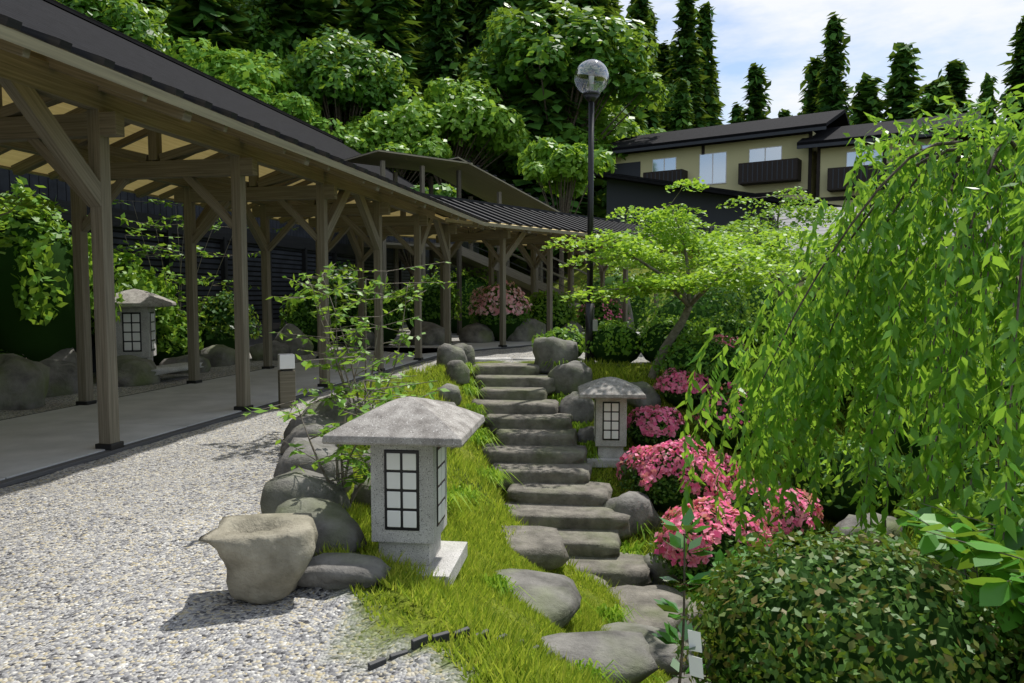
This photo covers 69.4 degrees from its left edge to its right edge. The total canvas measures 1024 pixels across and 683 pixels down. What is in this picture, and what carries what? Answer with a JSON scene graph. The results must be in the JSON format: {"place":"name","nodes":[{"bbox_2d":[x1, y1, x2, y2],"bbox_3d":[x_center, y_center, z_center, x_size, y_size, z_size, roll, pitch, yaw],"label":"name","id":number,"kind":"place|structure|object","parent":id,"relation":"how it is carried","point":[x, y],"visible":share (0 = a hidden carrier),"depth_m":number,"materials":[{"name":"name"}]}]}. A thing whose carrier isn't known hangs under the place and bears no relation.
{"place":"outdoors","nodes":[
{"label":"outdoors","id":0,"kind":"place"},
{"bbox_2d":[0,192,67,253],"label":"maple","id":1,"kind":"object","parent":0,"point":[28,202],"depth_m":8.42,"materials":[{"name":"green plant"}]},
{"bbox_2d":[0,195,1021,682],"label":"terrain","id":2,"kind":"structure","parent":0,"point":[112,569],"depth_m":3.33,"materials":[{"name":"grey gravel"}]},
{"bbox_2d":[56,0,175,54],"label":"tree","id":3,"kind":"object","parent":2,"relation":"on","point":[121,16],"visible":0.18,"depth_m":36.66,"materials":[{"name":"green plant"}]},
{"bbox_2d":[92,289,175,375],"bbox_3d":[-5.830,-0.139,11.463,1.005,1.358,1.005,-1,4,-14],"label":"stone lantern","id":4,"kind":"object","parent":2,"relation":"on","point":[136,332],"visible":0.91,"depth_m":11.23,"materials":[{"name":"stone"}]},
{"bbox_2d":[130,0,170,18],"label":"forest tree","id":5,"kind":"object","parent":2,"relation":"on","point":[153,3],"visible":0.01,"depth_m":51.01,"materials":[{"name":"green plant"}]},
{"bbox_2d":[127,0,183,52],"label":"forest tree","id":6,"kind":"object","parent":2,"relation":"on","point":[159,17],"visible":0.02,"depth_m":48.23,"materials":[{"name":"green plant"}]},
{"bbox_2d":[112,199,296,330],"bbox_3d":[-5.890,-1.105,12.944,3.759,3.101,3.491,0,4,0],"label":"tree","id":7,"kind":"object","parent":2,"relation":"on","point":[167,268],"depth_m":12.72,"materials":[{"name":"green plant"}]},
{"bbox_2d":[161,0,255,62],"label":"forest tree","id":8,"kind":"object","parent":2,"relation":"on","point":[219,22],"visible":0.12,"depth_m":45.21,"materials":[{"name":"green plant"}]},
{"bbox_2d":[167,37,302,97],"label":"tree","id":9,"kind":"object","parent":2,"relation":"on","point":[218,64],"visible":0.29,"depth_m":38.20,"materials":[{"name":"green plant"}]},
{"bbox_2d":[0,0,478,372],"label":"black timber building","id":10,"kind":"structure","parent":2,"relation":"on","point":[292,252],"depth_m":17.55,"materials":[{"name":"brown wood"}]},
{"bbox_2d":[198,513,317,603],"bbox_3d":[-1.069,0.954,3.195,0.454,0.334,0.373,-1,4,-8],"label":"stone water basin","id":11,"kind":"object","parent":2,"relation":"on","point":[266,558],"visible":0.99,"depth_m":3.05,"materials":[{"name":"grey stone"}]},
{"bbox_2d":[227,0,309,64],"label":"forest tree","id":12,"kind":"object","parent":2,"relation":"on","point":[253,37],"visible":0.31,"depth_m":48.77,"materials":[{"name":"green plant"}]},
{"bbox_2d":[26,280,531,358],"bbox_3d":[-3.618,-0.672,14.906,1.657,1.298,12.653,3,5,38],"label":"flowering bush","id":13,"kind":"object","parent":2,"relation":"on","point":[481,308],"visible":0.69,"depth_m":18.78,"materials":[{"name":"pink plant"}]},
{"bbox_2d":[198,264,366,340],"bbox_3d":[-4.900,-1.044,17.490,3.030,1.710,7.201,0,4,0],"label":"shrub","id":14,"kind":"object","parent":2,"relation":"on","point":[256,333],"visible":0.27,"depth_m":14.46,"materials":[{"name":"green plant"}]},
{"bbox_2d":[278,353,295,408],"bbox_3d":[-2.547,0.444,8.361,0.170,0.605,0.170,-2,4,-24],"label":"bollard light","id":15,"kind":"object","parent":2,"relation":"on","point":[286,381],"visible":0.95,"depth_m":8.29,"materials":[{"name":"brown wood"}]},
{"bbox_2d":[225,79,350,139],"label":"tree","id":16,"kind":"object","parent":2,"relation":"on","point":[296,105],"visible":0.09,"depth_m":36.99,"materials":[{"name":"green plant"}]},
{"bbox_2d":[240,0,350,73],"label":"forest tree","id":17,"kind":"object","parent":2,"relation":"on","point":[310,16],"visible":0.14,"depth_m":50.19,"materials":[{"name":"green plant"}]},
{"bbox_2d":[0,38,673,487],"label":"covered walkway","id":18,"kind":"structure","parent":2,"relation":"on","point":[82,156],"depth_m":8.00,"materials":[{"name":"brown wood"}]},
{"bbox_2d":[0,14,681,248],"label":"roof rafters","id":19,"kind":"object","parent":18,"relation":"on","point":[482,213],"depth_m":8.28,"materials":[{"name":"brown wood"}]},
{"bbox_2d":[330,0,354,32],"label":"forest tree","id":20,"kind":"object","parent":2,"relation":"on","point":[338,26],"depth_m":55.53,"materials":[{"name":"green plant"}]},
{"bbox_2d":[241,350,448,503],"bbox_3d":[-0.878,0.537,4.475,0.874,0.964,1.293,2,4,27],"label":"shrub","id":21,"kind":"object","parent":2,"relation":"on","point":[341,404],"depth_m":4.36,"materials":[{"name":"green plant"}]},
{"bbox_2d":[278,23,412,133],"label":"tree","id":22,"kind":"object","parent":2,"relation":"on","point":[344,73],"visible":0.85,"depth_m":40.95,"materials":[{"name":"green plant"}]},
{"bbox_2d":[266,261,457,414],"bbox_3d":[-1.390,0.091,6.803,1.779,1.652,1.413,0,4,0],"label":"shrub by lantern","id":23,"kind":"object","parent":2,"relation":"on","point":[338,388],"depth_m":6.69,"materials":[{"name":"green plant"}]},
{"bbox_2d":[333,0,436,188],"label":"forest tree","id":24,"kind":"object","parent":2,"relation":"on","point":[379,24],"visible":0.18,"depth_m":46.11,"materials":[{"name":"green plant"}]},
{"bbox_2d":[330,110,454,184],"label":"tree","id":25,"kind":"object","parent":2,"relation":"on","point":[371,132],"visible":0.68,"depth_m":39.47,"materials":[{"name":"green plant"}]},
{"bbox_2d":[322,396,484,585],"bbox_3d":[-0.520,0.730,3.777,0.670,0.905,0.670,0,4,7],"label":"stone lantern","id":26,"kind":"object","parent":2,"relation":"on","point":[409,440],"visible":0.99,"depth_m":3.62,"materials":[{"name":"stone"}]},
{"bbox_2d":[0,334,821,578],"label":"pink flowering bush","id":27,"kind":"object","parent":2,"relation":"on","point":[655,487],"visible":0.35,"depth_m":9.27,"materials":[{"name":"pink plant"}]},
{"bbox_2d":[402,0,430,181],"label":"forest tree","id":28,"kind":"object","parent":2,"relation":"on","point":[416,42],"visible":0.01,"depth_m":52.95,"materials":[{"name":"green plant"}]},
{"bbox_2d":[405,0,429,40],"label":"forest tree","id":29,"kind":"object","parent":2,"relation":"on","point":[422,12],"visible":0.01,"depth_m":63.03,"materials":[{"name":"green plant"}]},
{"bbox_2d":[414,34,429,86],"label":"forest tree","id":30,"kind":"object","parent":2,"relation":"on","point":[423,41],"depth_m":56.48,"materials":[{"name":"green plant"}]},
{"bbox_2d":[398,183,455,283],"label":"garden tree","id":31,"kind":"object","parent":2,"relation":"on","point":[443,189],"visible":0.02,"depth_m":25.63,"materials":[{"name":"green plant"}]},
{"bbox_2d":[416,0,474,198],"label":"forest tree","id":32,"kind":"object","parent":2,"relation":"on","point":[441,46],"visible":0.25,"depth_m":52.16,"materials":[{"name":"green plant"}]},
{"bbox_2d":[0,294,902,682],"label":"rocks","id":33,"kind":"object","parent":2,"relation":"on","point":[556,498],"visible":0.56,"depth_m":8.57,"materials":[{"name":"stone"}]},
{"bbox_2d":[425,0,481,84],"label":"forest tree","id":34,"kind":"object","parent":2,"relation":"on","point":[465,10],"visible":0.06,"depth_m":60.12,"materials":[{"name":"green plant"}]},
{"bbox_2d":[379,77,531,187],"bbox_3d":[-3.965,-9.759,44.648,10.660,11.710,9.857,-1,4,-9],"label":"tree","id":35,"kind":"object","parent":2,"relation":"on","point":[469,123],"visible":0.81,"depth_m":42.40,"materials":[{"name":"green plant"}]},
{"bbox_2d":[368,626,565,670],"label":"slate edging tiles","id":36,"kind":"object","parent":2,"relation":"on","point":[417,642],"visible":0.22,"depth_m":2.67,"materials":[{"name":"grey stone"}]},
{"bbox_2d":[355,160,599,334],"bbox_3d":[-0.682,-2.779,24.110,8.950,4.950,1.610,-3,5,-40],"label":"wooden frame","id":37,"kind":"object","parent":2,"relation":"on","point":[463,258],"visible":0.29,"depth_m":22.96,"materials":[{"name":"brown wood"}]},
{"bbox_2d":[344,149,560,211],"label":"roof","id":38,"kind":"structure","parent":37,"relation":"on","point":[477,181],"depth_m":22.97,"materials":[{"name":"brown wood"}]},
{"bbox_2d":[460,0,513,199],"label":"forest tree","id":39,"kind":"object","parent":2,"relation":"on","point":[478,24],"visible":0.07,"depth_m":57.75,"materials":[{"name":"green plant"}]},
{"bbox_2d":[465,0,523,46],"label":"forest tree","id":40,"kind":"object","parent":2,"relation":"on","point":[515,4],"visible":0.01,"depth_m":60.96,"materials":[{"name":"green plant"}]},
{"bbox_2d":[0,176,998,400],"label":"shrub","id":41,"kind":"object","parent":2,"relation":"on","point":[39,256],"visible":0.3,"depth_m":11.89,"materials":[{"name":"green plant"}]},
{"bbox_2d":[16,198,71,248],"bbox_3d":[-7.210,-0.766,10.633,2.306,2.731,2.283,4,5,44],"label":"leafy shrub","id":42,"kind":"object","parent":41,"relation":"attached to","point":[62,224],"depth_m":10.75,"materials":[{"name":"green plant"}]},
{"bbox_2d":[0,218,1023,682],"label":"bush","id":43,"kind":"object","parent":2,"relation":"on","point":[30,340],"visible":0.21,"depth_m":9.57,"materials":[{"name":"green plant"}]},
{"bbox_2d":[458,2,585,274],"bbox_3d":[1.021,-14.247,53.163,9.126,20.578,9.870,3,5,39],"label":"forest tree","id":44,"kind":"object","parent":2,"relation":"on","point":[495,13],"visible":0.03,"depth_m":51.19,"materials":[{"name":"green plant"}]},
{"bbox_2d":[479,0,606,282],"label":"forest tree","id":45,"kind":"object","parent":2,"relation":"on","point":[522,104],"visible":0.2,"depth_m":48.44,"materials":[{"name":"green plant"}]},
{"bbox_2d":[482,121,628,280],"bbox_3d":[2.777,-9.176,51.315,9.268,11.410,9.337,-2,4,-25],"label":"tree by cream building","id":46,"kind":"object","parent":2,"relation":"on","point":[597,146],"visible":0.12,"depth_m":48.84,"materials":[{"name":"green plant"}]},
{"bbox_2d":[484,95,642,268],"bbox_3d":[2.395,-12.008,57.243,16.884,14.910,15.612,3,5,38],"label":"forest tree","id":47,"kind":"object","parent":2,"relation":"on","point":[602,123],"visible":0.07,"depth_m":52.23,"materials":[{"name":"green plant"}]},
{"bbox_2d":[461,0,669,278],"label":"forest tree","id":48,"kind":"object","parent":2,"relation":"on","point":[609,44],"visible":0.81,"depth_m":47.19,"materials":[{"name":"green plant"}]},
{"bbox_2d":[517,136,615,290],"bbox_3d":[2.242,-5.006,32.990,4.071,7.966,4.787,0,4,-7],"label":"tree","id":49,"kind":"object","parent":2,"relation":"on","point":[560,171],"visible":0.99,"depth_m":31.79,"materials":[{"name":"green plant"}]},
{"bbox_2d":[565,300,584,309],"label":"shrub","id":50,"kind":"object","parent":2,"relation":"on","point":[575,304],"visible":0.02,"depth_m":21.26,"materials":[{"name":"plant"}]},
{"bbox_2d":[447,358,710,682],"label":"hakone grass tufts","id":51,"kind":"object","parent":2,"relation":"on","point":[480,436],"visible":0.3,"depth_m":8.41,"materials":[{"name":"green plant"}]},
{"bbox_2d":[582,91,599,363],"bbox_3d":[1.420,-1.992,13.397,0.320,4.900,0.320,0,4,0],"label":"street lamp pole","id":52,"kind":"object","parent":2,"relation":"on","point":[591,323],"visible":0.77,"depth_m":13.34,"materials":[{"name":"black metal"}]},
{"bbox_2d":[574,59,608,92],"bbox_3d":[1.420,-4.716,13.216,0.620,0.620,0.620,0,4,0],"label":"lamp globe","id":53,"kind":"object","parent":52,"relation":"on","point":[589,60],"visible":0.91,"depth_m":13.12,"materials":[{"name":"clear glass"}]},
{"bbox_2d":[589,76,593,90],"bbox_3d":[1.420,-4.587,13.225,0.095,0.300,0.100,0,4,0],"label":"light bulb","id":54,"kind":"object","parent":52,"relation":"attached to","point":[591,82],"visible":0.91,"depth_m":13.19,"materials":[{"name":"white glass"}]},
{"bbox_2d":[559,0,625,256],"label":"forest tree","id":55,"kind":"object","parent":2,"relation":"on","point":[581,4],"visible":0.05,"depth_m":58.35,"materials":[{"name":"green plant"}]},
{"bbox_2d":[578,377,645,467],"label":"stone lantern","id":56,"kind":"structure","parent":2,"relation":"on","point":[610,395],"depth_m":10.47,"materials":[{"name":"stone"}]},
{"bbox_2d":[595,0,638,208],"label":"forest tree","id":57,"kind":"object","parent":2,"relation":"on","point":[608,4],"depth_m":62.53,"materials":[{"name":"green plant"}]},
{"bbox_2d":[611,0,623,19],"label":"forest tree","id":58,"kind":"object","parent":2,"relation":"on","point":[613,2],"depth_m":88.61,"materials":[{"name":"green plant"}]},
{"bbox_2d":[612,0,625,22],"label":"forest tree","id":59,"kind":"object","parent":2,"relation":"on","point":[615,6],"depth_m":93.15,"materials":[{"name":"green plant"}]},
{"bbox_2d":[622,31,649,134],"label":"forest tree","id":60,"kind":"object","parent":2,"relation":"on","point":[640,119],"depth_m":75.06,"materials":[{"name":"green plant"}]},
{"bbox_2d":[625,0,664,132],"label":"forest tree","id":61,"kind":"object","parent":2,"relation":"on","point":[630,13],"visible":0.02,"depth_m":87.13,"materials":[{"name":"green plant"}]},
{"bbox_2d":[627,0,664,133],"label":"forest tree","id":62,"kind":"object","parent":2,"relation":"on","point":[640,8],"visible":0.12,"depth_m":80.70,"materials":[{"name":"green plant"}]},
{"bbox_2d":[279,273,1023,546],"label":"leaf foliage","id":63,"kind":"object","parent":2,"relation":"on","point":[901,476],"visible":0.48,"depth_m":12.23,"materials":[{"name":"green plant"}]},
{"bbox_2d":[639,127,666,134],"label":"forest tree","id":64,"kind":"object","parent":2,"relation":"on","point":[658,130],"depth_m":68.50,"materials":[{"name":"green plant"}]},
{"bbox_2d":[649,6,659,43],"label":"forest tree","id":65,"kind":"object","parent":2,"relation":"on","point":[654,28],"visible":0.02,"depth_m":118.89,"materials":[{"name":"green plant"}]},
{"bbox_2d":[652,40,673,84],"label":"forest tree","id":66,"kind":"object","parent":2,"relation":"on","point":[663,62],"visible":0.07,"depth_m":100.28,"materials":[{"name":"green plant"}]},
{"bbox_2d":[656,81,691,130],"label":"forest tree","id":67,"kind":"object","parent":2,"relation":"on","point":[666,116],"visible":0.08,"depth_m":90.80,"materials":[{"name":"green plant"}]},
{"bbox_2d":[669,42,681,77],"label":"forest tree","id":68,"kind":"object","parent":2,"relation":"on","point":[671,45],"visible":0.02,"depth_m":114.26,"materials":[{"name":"green plant"}]},
{"bbox_2d":[663,77,695,131],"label":"forest tree","id":69,"kind":"object","parent":2,"relation":"on","point":[680,107],"visible":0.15,"depth_m":86.20,"materials":[{"name":"green plant"}]},
{"bbox_2d":[336,243,1023,436],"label":"shrubs","id":70,"kind":"object","parent":2,"relation":"on","point":[656,309],"visible":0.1,"depth_m":15.85,"materials":[{"name":"green plant"}]},
{"bbox_2d":[651,507,717,682],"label":"leafy plant","id":71,"kind":"object","parent":2,"relation":"on","point":[671,632],"depth_m":2.55,"materials":[{"name":"green plant"}]},
{"bbox_2d":[662,0,713,130],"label":"forest tree","id":72,"kind":"object","parent":2,"relation":"on","point":[690,50],"visible":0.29,"depth_m":94.82,"materials":[{"name":"green plant"}]},
{"bbox_2d":[540,177,843,378],"bbox_3d":[3.024,-1.017,12.434,5.175,3.456,4.464,0,4,0],"label":"japanese maple","id":73,"kind":"object","parent":2,"relation":"on","point":[650,253],"depth_m":11.94,"materials":[{"name":"green plant"}]},
{"bbox_2d":[577,296,823,566],"bbox_3d":[3.974,0.533,13.731,5.173,2.716,17.211,0,4,0],"label":"flower foliage","id":74,"kind":"object","parent":2,"relation":"on","point":[668,551],"visible":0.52,"depth_m":9.23,"materials":[{"name":"pink plant"}]},
{"bbox_2d":[695,1,725,126],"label":"forest tree","id":75,"kind":"object","parent":2,"relation":"on","point":[705,32],"visible":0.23,"depth_m":100.03,"materials":[{"name":"green plant"}]},
{"bbox_2d":[594,172,844,248],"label":"building","id":76,"kind":"structure","parent":2,"relation":"on","point":[626,191],"depth_m":36.64,"materials":[{"name":"grey"}]},
{"bbox_2d":[713,60,725,113],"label":"forest tree","id":77,"kind":"object","parent":2,"relation":"on","point":[716,82],"visible":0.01,"depth_m":122.70,"materials":[{"name":"green plant"}]},
{"bbox_2d":[428,265,1023,578],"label":"shrub leaf foliage","id":78,"kind":"object","parent":2,"relation":"on","point":[979,494],"visible":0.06,"depth_m":7.67,"materials":[{"name":"green plant"}]},
{"bbox_2d":[726,102,745,123],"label":"forest tree","id":79,"kind":"object","parent":2,"relation":"on","point":[735,112],"visible":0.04,"depth_m":136.75,"materials":[{"name":"green plant"}]},
{"bbox_2d":[686,532,785,614],"bbox_3d":[1.710,1.970,4.743,1.194,1.343,1.373,-1,4,-19],"label":"shrub","id":80,"kind":"object","parent":2,"relation":"on","point":[719,556],"depth_m":4.94,"materials":[{"name":"plant"}]},
{"bbox_2d":[737,62,773,122],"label":"forest tree","id":81,"kind":"object","parent":2,"relation":"on","point":[755,91],"visible":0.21,"depth_m":98.63,"materials":[{"name":"green plant"}]},
{"bbox_2d":[640,186,896,313],"bbox_3d":[5.611,-1.454,16.174,5.672,3.655,5.321,0,4,0],"label":"japanese maple","id":82,"kind":"object","parent":2,"relation":"on","point":[799,209],"depth_m":15.44,"materials":[{"name":"green plant"}]},
{"bbox_2d":[778,108,792,117],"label":"forest tree","id":83,"kind":"object","parent":2,"relation":"on","point":[784,113],"visible":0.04,"depth_m":102.49,"materials":[{"name":"green plant"}]},
{"bbox_2d":[601,109,980,206],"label":"building","id":84,"kind":"structure","parent":2,"relation":"on","point":[814,154],"depth_m":43.52,"materials":[{"name":"beige paint"}]},
{"bbox_2d":[798,65,811,109],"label":"forest tree","id":85,"kind":"object","parent":2,"relation":"on","point":[803,83],"visible":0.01,"depth_m":116.63,"materials":[{"name":"green plant"}]},
{"bbox_2d":[801,55,826,114],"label":"forest tree","id":86,"kind":"object","parent":2,"relation":"on","point":[814,66],"visible":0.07,"depth_m":109.02,"materials":[{"name":"green plant"}]},
{"bbox_2d":[810,11,856,124],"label":"forest tree","id":87,"kind":"object","parent":2,"relation":"on","point":[834,97],"visible":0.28,"depth_m":99.14,"materials":[{"name":"green plant"}]},
{"bbox_2d":[671,525,1023,682],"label":"foliage","id":88,"kind":"object","parent":2,"relation":"on","point":[925,566],"visible":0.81,"depth_m":2.92,"materials":[{"name":"green plant"}]},
{"bbox_2d":[674,83,1023,631],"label":"weeping cherry","id":89,"kind":"object","parent":2,"relation":"on","point":[881,276],"depth_m":5.29,"materials":[{"name":"green plant"}]},
{"bbox_2d":[756,140,1023,421],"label":"branches","id":90,"kind":"object","parent":89,"relation":"attached to","point":[1013,145],"visible":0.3,"depth_m":5.40,"materials":[{"name":"plant"}]},
{"bbox_2d":[846,72,890,124],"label":"forest tree","id":91,"kind":"object","parent":2,"relation":"on","point":[868,100],"visible":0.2,"depth_m":101.34,"materials":[{"name":"green plant"}]},
{"bbox_2d":[759,205,1018,300],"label":"building","id":92,"kind":"structure","parent":2,"relation":"on","point":[822,230],"depth_m":24.91,"materials":[{"name":"beige paint"}]},
{"bbox_2d":[880,42,925,120],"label":"forest tree","id":93,"kind":"object","parent":2,"relation":"on","point":[902,94],"visible":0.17,"depth_m":101.79,"materials":[{"name":"green plant"}]},
{"bbox_2d":[911,75,961,204],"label":"forest tree","id":94,"kind":"object","parent":2,"relation":"on","point":[939,87],"visible":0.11,"depth_m":92.05,"materials":[{"name":"green plant"}]},
{"bbox_2d":[945,106,961,204],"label":"forest tree","id":95,"kind":"object","parent":2,"relation":"on","point":[960,109],"depth_m":93.74,"materials":[{"name":"green plant"}]},
{"bbox_2d":[938,58,974,112],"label":"forest tree","id":96,"kind":"object","parent":2,"relation":"on","point":[957,74],"visible":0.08,"depth_m":108.42,"materials":[{"name":"green plant"}]},
{"bbox_2d":[893,503,1023,668],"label":"leafy plant","id":97,"kind":"object","parent":2,"relation":"on","point":[1000,591],"depth_m":2.99,"materials":[{"name":"green plant"}]},
{"bbox_2d":[906,518,1020,630],"bbox_3d":[2.857,1.912,4.017,1.363,1.847,1.832,2,4,27],"label":"shrub","id":98,"kind":"object","parent":2,"relation":"on","point":[939,558],"depth_m":4.46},
{"bbox_2d":[958,160,1011,192],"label":"forest tree","id":99,"kind":"object","parent":2,"relation":"on","point":[968,174],"visible":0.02,"depth_m":87.71,"materials":[{"name":"green plant"}]},
{"bbox_2d":[975,72,999,146],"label":"forest tree","id":100,"kind":"object","parent":2,"relation":"on","point":[987,84],"visible":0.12,"depth_m":91.97,"materials":[{"name":"green plant"}]},
{"bbox_2d":[994,15,1023,196],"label":"forest tree","id":101,"kind":"object","parent":2,"relation":"on","point":[1014,75],"visible":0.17,"depth_m":98.89,"materials":[{"name":"green plant"}]},
{"bbox_2d":[315,356,980,682],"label":"moss grass","id":102,"kind":"structure","parent":0,"point":[537,664],"depth_m":4.00,"materials":[{"name":"green plant"}]},
{"bbox_2d":[618,0,1023,135],"label":"sky","id":103,"kind":"structure","parent":0,"point":[782,36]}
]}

